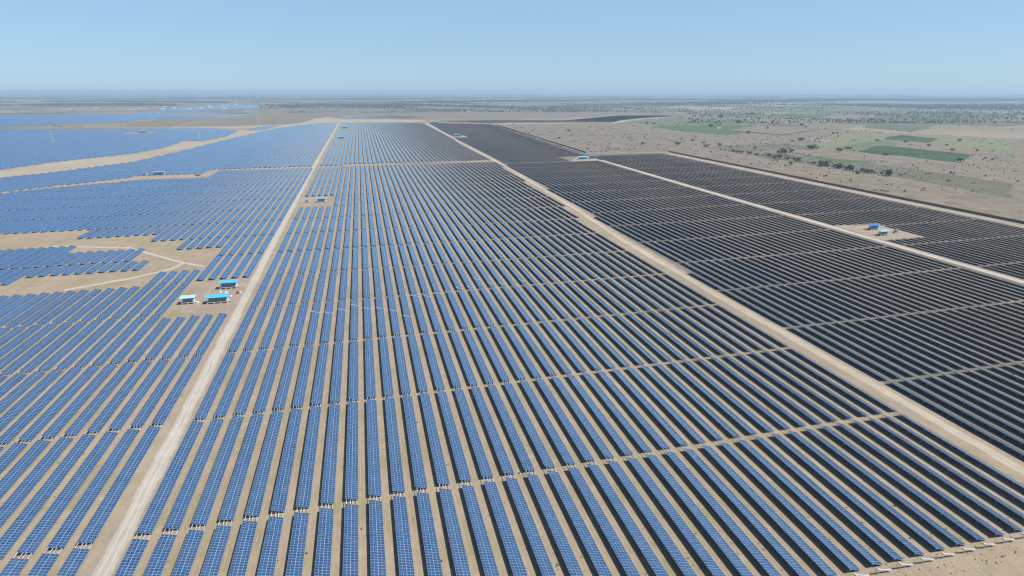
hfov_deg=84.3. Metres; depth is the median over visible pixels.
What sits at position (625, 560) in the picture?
solar table
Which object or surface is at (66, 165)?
bare strip
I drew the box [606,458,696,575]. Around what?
solar table
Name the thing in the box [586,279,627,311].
solar table
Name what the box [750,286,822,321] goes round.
solar table
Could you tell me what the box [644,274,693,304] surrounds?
solar table
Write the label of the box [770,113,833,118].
field patch
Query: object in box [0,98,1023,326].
distant solar array
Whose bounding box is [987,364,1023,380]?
solar table
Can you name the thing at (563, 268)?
solar table
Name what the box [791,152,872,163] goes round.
crop field
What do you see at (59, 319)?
solar table
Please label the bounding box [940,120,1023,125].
field patch
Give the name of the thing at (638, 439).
solar table
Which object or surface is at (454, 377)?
solar table
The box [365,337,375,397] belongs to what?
solar table
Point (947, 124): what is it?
crop field
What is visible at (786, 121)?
field patch
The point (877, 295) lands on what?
solar table
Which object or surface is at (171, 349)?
solar table
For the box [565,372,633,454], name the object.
solar table
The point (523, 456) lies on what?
solar table
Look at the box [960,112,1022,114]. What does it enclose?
field patch
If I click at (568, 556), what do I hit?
solar table
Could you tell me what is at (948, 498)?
solar table
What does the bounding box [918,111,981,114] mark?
field patch
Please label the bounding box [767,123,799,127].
crop field
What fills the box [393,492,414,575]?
solar table
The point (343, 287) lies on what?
solar table
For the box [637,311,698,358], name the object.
solar table
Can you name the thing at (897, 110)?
field patch
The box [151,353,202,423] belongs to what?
solar table
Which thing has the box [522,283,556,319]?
solar table
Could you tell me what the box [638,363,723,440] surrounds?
solar table
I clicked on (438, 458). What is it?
solar table
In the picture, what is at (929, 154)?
crop field
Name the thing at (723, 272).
solar table
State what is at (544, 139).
boundary wall
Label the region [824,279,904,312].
solar table
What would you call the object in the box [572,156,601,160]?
gravel pad
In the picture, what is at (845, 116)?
field patch
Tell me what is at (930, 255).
service road
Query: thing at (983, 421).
solar table
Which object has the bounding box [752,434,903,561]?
solar table
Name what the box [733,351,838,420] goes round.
solar table
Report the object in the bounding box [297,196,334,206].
gravel pad
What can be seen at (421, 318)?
solar table
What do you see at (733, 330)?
solar table
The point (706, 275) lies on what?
solar table
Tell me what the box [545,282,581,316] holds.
solar table
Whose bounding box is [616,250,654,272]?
solar table
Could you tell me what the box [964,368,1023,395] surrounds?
solar table
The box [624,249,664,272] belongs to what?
solar table
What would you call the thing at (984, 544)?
cleaning robot
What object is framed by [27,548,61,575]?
solar table
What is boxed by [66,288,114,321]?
solar table
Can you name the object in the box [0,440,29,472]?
solar table
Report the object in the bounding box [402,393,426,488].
solar table
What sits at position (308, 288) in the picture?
solar table
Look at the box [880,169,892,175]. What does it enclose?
tree
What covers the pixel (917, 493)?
solar table
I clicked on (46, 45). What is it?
sky
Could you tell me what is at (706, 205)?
solar panels
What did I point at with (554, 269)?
solar table
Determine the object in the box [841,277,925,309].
solar table
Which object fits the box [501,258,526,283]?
solar table
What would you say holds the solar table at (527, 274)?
on the ground at (972, 563)
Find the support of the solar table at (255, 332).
on the ground at (972, 563)
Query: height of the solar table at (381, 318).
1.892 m
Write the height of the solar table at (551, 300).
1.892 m
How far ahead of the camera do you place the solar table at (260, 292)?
363.70 m
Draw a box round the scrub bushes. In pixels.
[517,118,1023,192]
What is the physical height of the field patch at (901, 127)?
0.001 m
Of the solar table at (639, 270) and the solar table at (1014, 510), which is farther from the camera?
the solar table at (639, 270)
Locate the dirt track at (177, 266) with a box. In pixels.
[64,263,185,290]
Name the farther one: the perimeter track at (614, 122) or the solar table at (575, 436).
the perimeter track at (614, 122)
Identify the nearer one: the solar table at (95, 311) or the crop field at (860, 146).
the solar table at (95, 311)
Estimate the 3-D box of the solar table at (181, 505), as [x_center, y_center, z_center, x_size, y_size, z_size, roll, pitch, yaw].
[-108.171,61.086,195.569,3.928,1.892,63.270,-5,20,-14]
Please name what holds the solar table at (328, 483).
on the ground at (972, 563)
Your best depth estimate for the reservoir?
6721.46 m
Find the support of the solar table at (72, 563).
on the ground at (972, 563)
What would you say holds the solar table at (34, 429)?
on the ground at (972, 563)
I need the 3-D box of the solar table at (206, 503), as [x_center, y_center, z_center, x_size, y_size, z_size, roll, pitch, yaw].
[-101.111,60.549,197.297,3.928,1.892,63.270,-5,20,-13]
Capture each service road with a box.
[0,166,311,192]
[10,246,205,266]
[91,123,338,575]
[319,161,494,166]
[427,123,1023,475]
[494,125,1023,283]
[666,153,1023,227]
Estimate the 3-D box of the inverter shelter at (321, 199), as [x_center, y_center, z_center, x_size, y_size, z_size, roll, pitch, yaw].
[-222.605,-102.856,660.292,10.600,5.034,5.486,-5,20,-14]
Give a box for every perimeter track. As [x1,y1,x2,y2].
[445,115,611,119]
[514,116,677,123]
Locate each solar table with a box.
[0,322,58,368]
[0,324,41,356]
[0,325,25,345]
[0,326,11,335]
[0,366,82,443]
[0,367,63,430]
[0,369,46,412]
[0,371,28,396]
[0,373,9,382]
[0,432,96,558]
[0,434,74,527]
[0,437,51,498]
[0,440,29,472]
[0,553,31,575]
[1,321,71,373]
[5,291,62,326]
[16,428,118,554]
[19,321,87,371]
[19,364,100,440]
[20,290,75,326]
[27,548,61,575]
[36,289,88,325]
[38,318,102,369]
[41,362,117,438]
[47,426,140,548]
[51,288,101,323]
[56,319,116,368]
[56,543,91,575]
[64,361,135,434]
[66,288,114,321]
[75,316,132,367]
[77,423,161,543]
[82,287,127,320]
[87,359,152,432]
[92,315,146,365]
[97,286,139,319]
[108,357,169,430]
[110,314,160,362]
[111,283,153,317]
[115,534,149,575]
[126,282,165,316]
[127,317,170,360]
[131,356,186,426]
[136,418,203,534]
[139,282,177,315]
[143,529,177,575]
[145,316,184,360]
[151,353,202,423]
[154,281,190,314]
[162,315,199,357]
[164,416,223,529]
[171,525,204,575]
[178,314,213,356]
[191,413,243,524]
[194,350,235,419]
[195,313,226,354]
[200,521,231,575]
[214,349,251,417]
[219,411,263,520]
[228,306,256,351]
[228,516,256,575]
[234,347,267,414]
[244,305,269,349]
[245,408,282,516]
[250,274,271,306]
[254,346,282,411]
[257,513,283,575]
[260,304,282,348]
[264,274,282,305]
[271,406,301,512]
[274,345,298,409]
[275,303,295,346]
[277,273,293,304]
[286,508,308,575]
[289,272,304,303]
[291,302,308,344]
[293,343,313,407]
[296,403,320,508]
[302,271,315,302]
[306,301,320,343]
[311,341,328,404]
[314,504,333,575]
[315,270,326,301]
[321,300,333,341]
[321,403,339,503]
[327,270,336,300]
[330,340,342,402]
[335,299,345,340]
[340,269,347,299]
[343,500,357,575]
[345,399,357,500]
[348,339,357,399]
[350,297,357,338]
[352,269,357,298]
[363,267,369,296]
[364,296,372,337]
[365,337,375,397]
[366,396,381,495]
[369,496,385,575]
[373,267,381,296]
[376,295,386,335]
[379,337,393,396]
[384,267,393,294]
[385,394,404,493]
[388,294,400,334]
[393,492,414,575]
[394,265,405,294]
[394,334,410,393]
[400,294,414,333]
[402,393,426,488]
[404,265,416,293]
[408,333,427,391]
[412,293,428,331]
[414,264,428,292]
[416,488,442,575]
[420,391,449,485]
[422,332,444,388]
[423,292,441,330]
[424,263,439,291]
[434,263,450,290]
[434,291,455,329]
[436,330,461,387]
[437,388,471,482]
[439,484,470,575]
[444,262,461,289]
[446,291,468,327]
[449,329,477,385]
[454,262,472,288]
[454,386,492,478]
[458,289,481,326]
[461,481,498,575]
[463,261,483,287]
[463,328,493,383]
[469,288,493,324]
[470,384,514,474]
[473,260,494,286]
[476,327,509,380]
[480,288,506,323]
[482,259,505,285]
[483,477,527,575]
[487,383,534,470]
[489,325,525,378]
[490,286,519,322]
[491,258,515,284]
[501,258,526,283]
[501,285,532,321]
[502,324,540,376]
[503,381,554,468]
[505,474,555,575]
[511,257,536,283]
[512,285,545,320]
[515,323,556,375]
[519,378,574,464]
[520,257,547,282]
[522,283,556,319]
[526,471,583,575]
[528,321,571,373]
[530,257,557,281]
[534,283,569,317]
[534,376,594,461]
[537,255,567,280]
[540,320,585,372]
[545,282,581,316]
[546,467,611,575]
[547,255,577,280]
[551,375,613,457]
[552,318,600,370]
[554,281,593,315]
[555,254,587,278]
[565,254,597,277]
[565,317,615,367]
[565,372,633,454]
[566,281,604,313]
[567,464,639,575]
[572,252,608,277]
[574,279,616,313]
[577,316,629,365]
[580,370,651,451]
[583,252,617,276]
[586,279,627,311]
[586,460,668,575]
[588,314,643,364]
[591,252,627,275]
[594,277,639,311]
[595,369,669,448]
[599,251,636,274]
[600,313,658,362]
[605,277,650,309]
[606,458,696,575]
[608,251,645,273]
[610,367,687,446]
[612,312,672,361]
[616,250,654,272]
[616,276,662,308]
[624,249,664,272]
[624,275,673,307]
[624,311,685,358]
[624,365,705,442]
[625,454,724,575]
[635,275,684,306]
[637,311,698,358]
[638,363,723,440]
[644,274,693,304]
[644,451,752,575]
[649,310,712,355]
[654,273,705,303]
[654,362,740,436]
[660,309,724,353]
[663,272,715,303]
[664,448,780,575]
[667,360,756,433]
[670,307,738,352]
[680,261,730,288]
[681,445,809,575]
[682,358,773,432]
[683,306,751,350]
[689,261,740,286]
[690,272,721,289]
[691,304,762,348]
[695,357,790,429]
[698,260,751,286]
[699,442,836,575]
[705,304,776,348]
[706,259,761,285]
[708,355,806,426]
[713,258,770,284]
[713,302,788,346]
[719,288,789,326]
[720,440,859,571]
[721,257,779,283]
[722,353,821,423]
[731,257,788,283]
[731,288,800,324]
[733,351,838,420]
[735,437,882,566]
[738,286,812,323]
[749,351,852,419]
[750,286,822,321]
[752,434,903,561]
[759,285,833,320]
[761,349,868,415]
[769,284,844,320]
[769,431,924,556]
[773,347,882,414]
[778,283,856,319]
[785,428,944,550]
[788,346,897,411]
[789,283,864,316]
[789,326,888,380]
[796,281,875,316]
[798,324,901,378]
[802,426,965,546]
[805,280,886,315]
[808,322,913,376]
[813,279,894,312]
[819,423,985,541]
[820,321,927,374]
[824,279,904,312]
[831,320,938,371]
[833,278,915,311]
[834,421,1004,535]
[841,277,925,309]
[842,319,951,370]
[849,418,1023,531]
[850,276,935,308]
[854,318,965,369]
[858,275,945,308]
[863,316,974,367]
[864,415,1023,517]
[876,316,988,364]
[878,412,1023,501]
[885,314,999,362]
[885,379,1023,456]
[893,410,1023,487]
[895,313,1010,362]
[898,377,1023,444]
[906,312,1021,359]
[911,375,1023,434]
[916,311,1023,353]
[924,309,1023,347]
[927,374,1023,422]
[936,371,1023,413]
[937,309,1022,341]
[945,307,1023,336]
[949,369,1023,404]
[958,308,1021,330]
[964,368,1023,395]
[967,306,1021,325]
[973,365,1023,387]
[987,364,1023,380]
[997,362,1023,373]
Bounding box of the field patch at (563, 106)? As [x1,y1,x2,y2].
[537,105,591,108]
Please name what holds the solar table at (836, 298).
on the ground at (972, 563)
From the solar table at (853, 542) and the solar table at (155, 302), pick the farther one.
the solar table at (155, 302)
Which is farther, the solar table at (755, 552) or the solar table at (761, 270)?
the solar table at (761, 270)
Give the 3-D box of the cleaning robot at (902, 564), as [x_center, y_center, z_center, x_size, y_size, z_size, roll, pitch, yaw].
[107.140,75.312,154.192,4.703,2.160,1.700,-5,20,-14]
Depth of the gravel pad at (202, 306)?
347.54 m
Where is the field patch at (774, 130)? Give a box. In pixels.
[731,125,815,134]
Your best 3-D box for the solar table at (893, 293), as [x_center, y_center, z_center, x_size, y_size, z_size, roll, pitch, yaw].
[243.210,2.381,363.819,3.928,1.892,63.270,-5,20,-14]
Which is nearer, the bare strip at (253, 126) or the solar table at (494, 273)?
the solar table at (494, 273)
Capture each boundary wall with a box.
[495,124,585,152]
[668,151,1023,223]
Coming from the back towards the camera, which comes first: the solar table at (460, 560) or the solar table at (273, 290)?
the solar table at (273, 290)
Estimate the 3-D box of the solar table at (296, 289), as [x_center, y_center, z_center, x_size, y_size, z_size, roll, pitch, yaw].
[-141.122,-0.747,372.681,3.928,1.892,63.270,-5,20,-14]
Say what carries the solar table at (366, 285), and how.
on the ground at (972, 563)
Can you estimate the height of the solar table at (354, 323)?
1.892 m
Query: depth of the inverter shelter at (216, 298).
346.14 m
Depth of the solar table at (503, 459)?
213.29 m
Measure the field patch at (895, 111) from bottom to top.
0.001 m
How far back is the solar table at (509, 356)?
277.76 m
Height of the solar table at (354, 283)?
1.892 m
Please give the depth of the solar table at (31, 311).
333.01 m
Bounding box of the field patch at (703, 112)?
[686,110,721,114]
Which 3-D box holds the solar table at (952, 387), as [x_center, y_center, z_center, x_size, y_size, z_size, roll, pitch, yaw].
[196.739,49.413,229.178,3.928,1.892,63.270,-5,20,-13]
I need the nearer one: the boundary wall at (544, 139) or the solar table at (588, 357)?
the solar table at (588, 357)
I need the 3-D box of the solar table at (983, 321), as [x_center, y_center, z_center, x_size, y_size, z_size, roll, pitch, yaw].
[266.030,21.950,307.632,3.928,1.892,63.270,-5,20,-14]
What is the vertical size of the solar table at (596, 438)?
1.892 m
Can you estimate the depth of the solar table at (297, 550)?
160.53 m
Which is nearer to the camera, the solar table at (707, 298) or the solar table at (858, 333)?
the solar table at (858, 333)
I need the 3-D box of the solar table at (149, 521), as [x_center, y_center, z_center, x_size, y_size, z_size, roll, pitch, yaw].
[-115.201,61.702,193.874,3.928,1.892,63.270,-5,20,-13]
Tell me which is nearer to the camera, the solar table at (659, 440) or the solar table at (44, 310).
the solar table at (659, 440)
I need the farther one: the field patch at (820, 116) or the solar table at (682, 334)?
the field patch at (820, 116)
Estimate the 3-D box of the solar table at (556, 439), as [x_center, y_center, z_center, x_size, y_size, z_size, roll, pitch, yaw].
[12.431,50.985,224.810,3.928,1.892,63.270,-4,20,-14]
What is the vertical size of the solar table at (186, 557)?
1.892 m
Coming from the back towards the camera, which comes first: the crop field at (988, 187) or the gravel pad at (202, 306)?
the crop field at (988, 187)
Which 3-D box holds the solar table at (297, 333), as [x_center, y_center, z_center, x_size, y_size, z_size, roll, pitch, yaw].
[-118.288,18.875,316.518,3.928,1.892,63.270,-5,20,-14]
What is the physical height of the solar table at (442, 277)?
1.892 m
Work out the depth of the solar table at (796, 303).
342.90 m
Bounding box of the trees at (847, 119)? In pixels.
[257,100,1023,123]
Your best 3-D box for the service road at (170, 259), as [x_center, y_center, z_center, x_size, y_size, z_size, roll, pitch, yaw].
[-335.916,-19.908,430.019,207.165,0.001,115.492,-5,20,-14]
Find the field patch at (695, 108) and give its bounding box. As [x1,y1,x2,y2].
[645,106,748,109]
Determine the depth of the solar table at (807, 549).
171.54 m
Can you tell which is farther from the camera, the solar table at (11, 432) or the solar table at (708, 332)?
the solar table at (708, 332)
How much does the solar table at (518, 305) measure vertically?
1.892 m
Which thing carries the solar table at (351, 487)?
on the ground at (972, 563)
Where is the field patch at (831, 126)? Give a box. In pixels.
[796,122,857,129]
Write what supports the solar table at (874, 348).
on the ground at (972, 563)
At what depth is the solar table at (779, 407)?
241.20 m
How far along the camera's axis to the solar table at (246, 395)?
249.54 m
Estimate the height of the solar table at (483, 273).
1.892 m
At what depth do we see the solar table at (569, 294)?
351.83 m
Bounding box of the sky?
[0,0,1023,91]
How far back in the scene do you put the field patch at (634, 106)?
4602.23 m
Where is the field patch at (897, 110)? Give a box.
[873,109,924,111]
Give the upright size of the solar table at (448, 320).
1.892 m
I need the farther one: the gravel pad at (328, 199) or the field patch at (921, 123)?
the field patch at (921, 123)
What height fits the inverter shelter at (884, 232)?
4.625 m
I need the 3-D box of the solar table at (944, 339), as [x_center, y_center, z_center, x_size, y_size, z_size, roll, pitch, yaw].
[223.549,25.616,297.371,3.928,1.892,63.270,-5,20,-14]
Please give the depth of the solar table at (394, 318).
324.28 m
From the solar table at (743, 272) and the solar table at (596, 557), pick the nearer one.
the solar table at (596, 557)
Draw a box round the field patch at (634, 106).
[615,105,676,107]
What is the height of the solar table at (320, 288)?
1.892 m
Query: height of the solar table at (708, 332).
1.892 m
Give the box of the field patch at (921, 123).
[837,117,956,125]
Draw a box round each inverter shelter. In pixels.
[153,171,164,174]
[179,295,195,304]
[204,293,230,303]
[218,279,239,288]
[316,197,325,202]
[867,223,879,229]
[877,229,888,235]
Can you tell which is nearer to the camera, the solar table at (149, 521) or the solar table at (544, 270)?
the solar table at (149, 521)
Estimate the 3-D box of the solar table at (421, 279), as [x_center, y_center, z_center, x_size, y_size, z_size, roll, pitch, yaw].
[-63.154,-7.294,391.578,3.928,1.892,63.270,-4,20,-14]
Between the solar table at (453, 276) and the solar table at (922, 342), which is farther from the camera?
the solar table at (453, 276)
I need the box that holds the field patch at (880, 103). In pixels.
[839,103,922,105]
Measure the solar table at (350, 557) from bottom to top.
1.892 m
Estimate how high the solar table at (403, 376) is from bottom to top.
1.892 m
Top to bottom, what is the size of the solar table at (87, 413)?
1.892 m
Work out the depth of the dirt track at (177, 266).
389.76 m
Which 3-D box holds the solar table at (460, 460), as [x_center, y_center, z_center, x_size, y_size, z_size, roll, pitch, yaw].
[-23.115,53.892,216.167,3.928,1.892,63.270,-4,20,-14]
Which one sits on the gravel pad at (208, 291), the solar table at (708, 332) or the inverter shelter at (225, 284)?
the inverter shelter at (225, 284)
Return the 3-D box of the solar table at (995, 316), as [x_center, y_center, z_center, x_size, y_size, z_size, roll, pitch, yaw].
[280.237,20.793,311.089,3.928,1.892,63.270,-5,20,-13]
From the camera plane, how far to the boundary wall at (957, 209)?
708.06 m
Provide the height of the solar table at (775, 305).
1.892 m
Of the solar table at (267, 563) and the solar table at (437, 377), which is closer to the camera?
the solar table at (267, 563)
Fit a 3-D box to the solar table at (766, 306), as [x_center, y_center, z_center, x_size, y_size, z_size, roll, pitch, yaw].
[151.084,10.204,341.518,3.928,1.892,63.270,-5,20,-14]
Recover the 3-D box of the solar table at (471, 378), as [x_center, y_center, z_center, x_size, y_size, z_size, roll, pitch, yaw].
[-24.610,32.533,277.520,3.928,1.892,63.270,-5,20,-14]
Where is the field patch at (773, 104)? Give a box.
[745,103,821,105]
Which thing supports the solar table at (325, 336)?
on the ground at (972, 563)
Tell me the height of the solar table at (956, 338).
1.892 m
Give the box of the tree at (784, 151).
[777,147,793,153]
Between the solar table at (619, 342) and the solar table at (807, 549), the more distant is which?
the solar table at (619, 342)
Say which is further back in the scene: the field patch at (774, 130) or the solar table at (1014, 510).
the field patch at (774, 130)
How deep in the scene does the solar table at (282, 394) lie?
253.05 m
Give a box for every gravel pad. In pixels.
[180,281,249,313]
[203,282,248,297]
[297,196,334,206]
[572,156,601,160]
[834,225,925,239]
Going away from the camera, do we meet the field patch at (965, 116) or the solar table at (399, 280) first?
the solar table at (399, 280)
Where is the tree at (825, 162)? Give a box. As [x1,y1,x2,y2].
[819,160,831,165]
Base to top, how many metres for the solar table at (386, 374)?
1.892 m
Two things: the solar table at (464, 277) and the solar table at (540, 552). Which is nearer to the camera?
the solar table at (540, 552)
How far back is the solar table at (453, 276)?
394.14 m
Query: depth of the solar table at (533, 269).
406.89 m
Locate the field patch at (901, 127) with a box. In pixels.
[866,123,929,131]
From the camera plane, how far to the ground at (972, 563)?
241.61 m
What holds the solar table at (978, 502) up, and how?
on the ground at (972, 563)
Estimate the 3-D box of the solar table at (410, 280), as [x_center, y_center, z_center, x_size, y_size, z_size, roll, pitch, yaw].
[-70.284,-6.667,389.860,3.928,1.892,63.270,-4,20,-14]
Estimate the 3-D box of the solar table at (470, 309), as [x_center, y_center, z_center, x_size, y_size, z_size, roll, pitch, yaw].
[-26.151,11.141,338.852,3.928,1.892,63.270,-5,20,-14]
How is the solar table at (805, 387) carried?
on the ground at (972, 563)
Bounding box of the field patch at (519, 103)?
[493,103,541,103]
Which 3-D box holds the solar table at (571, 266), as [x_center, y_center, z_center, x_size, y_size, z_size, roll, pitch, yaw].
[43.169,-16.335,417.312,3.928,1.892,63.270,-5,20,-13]
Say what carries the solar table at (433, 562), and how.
on the ground at (972, 563)
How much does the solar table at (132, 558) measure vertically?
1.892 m
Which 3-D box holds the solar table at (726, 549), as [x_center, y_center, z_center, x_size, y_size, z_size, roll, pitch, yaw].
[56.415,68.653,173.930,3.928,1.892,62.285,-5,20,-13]
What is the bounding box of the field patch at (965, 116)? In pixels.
[908,114,1008,121]
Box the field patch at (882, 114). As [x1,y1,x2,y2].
[858,111,912,115]
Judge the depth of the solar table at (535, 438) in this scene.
216.59 m
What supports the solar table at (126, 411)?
on the ground at (972, 563)
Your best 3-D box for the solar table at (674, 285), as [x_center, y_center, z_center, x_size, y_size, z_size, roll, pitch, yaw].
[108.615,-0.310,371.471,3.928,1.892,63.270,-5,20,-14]
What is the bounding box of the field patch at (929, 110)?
[903,109,946,111]
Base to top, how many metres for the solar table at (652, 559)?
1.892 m
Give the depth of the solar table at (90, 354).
289.42 m
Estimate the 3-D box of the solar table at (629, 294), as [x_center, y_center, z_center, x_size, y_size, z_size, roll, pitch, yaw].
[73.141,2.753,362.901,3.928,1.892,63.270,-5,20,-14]
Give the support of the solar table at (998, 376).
on the ground at (972, 563)
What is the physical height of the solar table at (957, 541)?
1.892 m
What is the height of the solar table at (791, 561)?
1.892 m
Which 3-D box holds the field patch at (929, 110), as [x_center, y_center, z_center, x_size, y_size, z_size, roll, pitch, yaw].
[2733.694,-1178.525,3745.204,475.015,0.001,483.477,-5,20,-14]
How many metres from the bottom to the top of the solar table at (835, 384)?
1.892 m
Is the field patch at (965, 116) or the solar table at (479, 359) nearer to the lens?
the solar table at (479, 359)
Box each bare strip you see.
[0,123,316,177]
[102,125,272,129]
[303,117,425,122]
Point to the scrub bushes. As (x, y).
(832, 162)
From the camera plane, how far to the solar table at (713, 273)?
400.19 m
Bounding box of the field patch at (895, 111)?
[878,110,919,114]
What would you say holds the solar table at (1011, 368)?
on the ground at (972, 563)
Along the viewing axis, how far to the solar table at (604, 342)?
291.28 m
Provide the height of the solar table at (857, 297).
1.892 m
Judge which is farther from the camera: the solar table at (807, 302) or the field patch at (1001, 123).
the field patch at (1001, 123)
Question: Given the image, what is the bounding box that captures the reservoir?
[830,100,1018,101]
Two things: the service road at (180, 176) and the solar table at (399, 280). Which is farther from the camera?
the service road at (180, 176)
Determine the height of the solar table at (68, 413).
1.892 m
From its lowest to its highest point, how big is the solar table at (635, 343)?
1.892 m
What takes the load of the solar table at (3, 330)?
on the ground at (972, 563)
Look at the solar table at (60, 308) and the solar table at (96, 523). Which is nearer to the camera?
the solar table at (96, 523)
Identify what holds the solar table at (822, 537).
on the ground at (972, 563)
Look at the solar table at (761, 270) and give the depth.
405.02 m
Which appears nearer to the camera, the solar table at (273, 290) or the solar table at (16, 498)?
the solar table at (16, 498)
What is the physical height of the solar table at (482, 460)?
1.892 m
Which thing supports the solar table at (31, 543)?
on the ground at (972, 563)
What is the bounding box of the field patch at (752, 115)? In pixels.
[703,113,777,117]
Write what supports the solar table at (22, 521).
on the ground at (972, 563)
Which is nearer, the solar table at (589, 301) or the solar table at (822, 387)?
the solar table at (822, 387)
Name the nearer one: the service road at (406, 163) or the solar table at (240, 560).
the solar table at (240, 560)
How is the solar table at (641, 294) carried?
on the ground at (972, 563)
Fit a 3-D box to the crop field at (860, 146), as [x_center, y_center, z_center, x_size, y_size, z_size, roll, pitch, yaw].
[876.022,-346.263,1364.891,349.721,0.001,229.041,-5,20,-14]
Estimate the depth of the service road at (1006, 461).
277.90 m
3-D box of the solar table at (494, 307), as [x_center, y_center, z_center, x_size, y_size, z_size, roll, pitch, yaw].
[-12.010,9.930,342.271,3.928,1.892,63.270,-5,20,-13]
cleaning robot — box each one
[876,567,890,574]
[898,561,912,568]
[920,557,934,563]
[941,552,954,558]
[961,546,975,553]
[981,541,995,548]
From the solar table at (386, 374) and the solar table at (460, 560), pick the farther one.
the solar table at (386, 374)
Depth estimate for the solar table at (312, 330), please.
313.45 m
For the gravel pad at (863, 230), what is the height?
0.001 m
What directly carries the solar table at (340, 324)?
on the ground at (972, 563)
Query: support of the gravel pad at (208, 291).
on the gravel pad at (202, 306)
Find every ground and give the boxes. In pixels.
[0,91,1023,575]
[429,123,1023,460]
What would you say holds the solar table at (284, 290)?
on the ground at (972, 563)
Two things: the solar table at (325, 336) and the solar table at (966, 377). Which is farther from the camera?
the solar table at (325, 336)
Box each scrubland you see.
[125,118,314,126]
[244,107,653,117]
[500,122,1023,220]
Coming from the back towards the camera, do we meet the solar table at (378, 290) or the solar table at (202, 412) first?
the solar table at (378, 290)
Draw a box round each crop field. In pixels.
[242,113,294,117]
[629,117,766,125]
[652,125,766,134]
[707,144,822,150]
[751,153,1012,197]
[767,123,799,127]
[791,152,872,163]
[792,131,1016,154]
[833,140,897,150]
[858,146,969,161]
[884,135,938,142]
[889,117,1015,125]
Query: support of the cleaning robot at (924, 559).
on the ground at (972, 563)
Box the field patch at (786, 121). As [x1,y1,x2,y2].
[747,116,840,124]
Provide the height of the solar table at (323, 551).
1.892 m
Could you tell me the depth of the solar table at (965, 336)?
296.55 m
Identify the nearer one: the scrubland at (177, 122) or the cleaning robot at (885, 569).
the cleaning robot at (885, 569)
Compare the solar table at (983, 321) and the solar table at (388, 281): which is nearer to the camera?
the solar table at (983, 321)
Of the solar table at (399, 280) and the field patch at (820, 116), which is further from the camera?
the field patch at (820, 116)
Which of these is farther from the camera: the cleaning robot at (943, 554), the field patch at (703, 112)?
the field patch at (703, 112)
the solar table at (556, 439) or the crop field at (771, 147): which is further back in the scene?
the crop field at (771, 147)
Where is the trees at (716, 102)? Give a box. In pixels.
[0,93,1023,113]
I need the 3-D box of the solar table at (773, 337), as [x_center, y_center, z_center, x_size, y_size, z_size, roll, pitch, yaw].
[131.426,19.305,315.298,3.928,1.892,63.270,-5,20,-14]
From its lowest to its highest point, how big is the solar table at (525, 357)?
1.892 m
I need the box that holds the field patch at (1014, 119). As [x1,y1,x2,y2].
[964,114,1023,120]
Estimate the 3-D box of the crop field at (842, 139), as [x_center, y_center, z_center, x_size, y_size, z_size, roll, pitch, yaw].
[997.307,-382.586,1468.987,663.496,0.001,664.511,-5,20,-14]
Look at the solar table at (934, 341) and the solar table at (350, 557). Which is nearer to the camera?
the solar table at (350, 557)
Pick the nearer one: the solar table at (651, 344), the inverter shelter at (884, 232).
the solar table at (651, 344)
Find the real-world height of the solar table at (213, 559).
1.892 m
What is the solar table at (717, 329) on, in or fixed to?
on the ground at (972, 563)
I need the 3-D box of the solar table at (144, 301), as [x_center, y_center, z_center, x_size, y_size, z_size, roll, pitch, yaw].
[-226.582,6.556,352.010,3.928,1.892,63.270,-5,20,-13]
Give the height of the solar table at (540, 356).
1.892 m
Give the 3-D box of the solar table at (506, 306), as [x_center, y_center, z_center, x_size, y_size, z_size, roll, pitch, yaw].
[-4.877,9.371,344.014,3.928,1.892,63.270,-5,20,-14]
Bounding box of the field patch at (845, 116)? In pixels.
[822,112,881,119]
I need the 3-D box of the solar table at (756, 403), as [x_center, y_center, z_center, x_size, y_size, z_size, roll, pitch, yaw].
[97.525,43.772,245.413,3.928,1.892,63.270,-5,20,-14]
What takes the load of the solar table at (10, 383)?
on the ground at (972, 563)
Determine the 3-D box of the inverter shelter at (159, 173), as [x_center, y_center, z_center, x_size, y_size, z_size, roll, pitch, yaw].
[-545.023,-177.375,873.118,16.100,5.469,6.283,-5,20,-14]
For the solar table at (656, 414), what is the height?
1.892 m
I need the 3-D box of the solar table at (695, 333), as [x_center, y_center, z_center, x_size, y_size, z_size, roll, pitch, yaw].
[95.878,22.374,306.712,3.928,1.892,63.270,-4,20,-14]
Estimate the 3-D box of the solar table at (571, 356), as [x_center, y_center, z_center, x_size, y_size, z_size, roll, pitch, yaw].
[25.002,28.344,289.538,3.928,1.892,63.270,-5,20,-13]
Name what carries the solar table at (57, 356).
on the ground at (972, 563)
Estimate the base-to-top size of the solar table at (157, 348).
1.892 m
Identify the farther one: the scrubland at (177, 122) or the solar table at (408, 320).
the scrubland at (177, 122)
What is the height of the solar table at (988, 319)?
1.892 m
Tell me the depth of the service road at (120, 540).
214.05 m
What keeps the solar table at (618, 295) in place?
on the ground at (972, 563)
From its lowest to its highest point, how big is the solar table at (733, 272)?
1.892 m
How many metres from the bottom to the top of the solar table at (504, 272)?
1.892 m

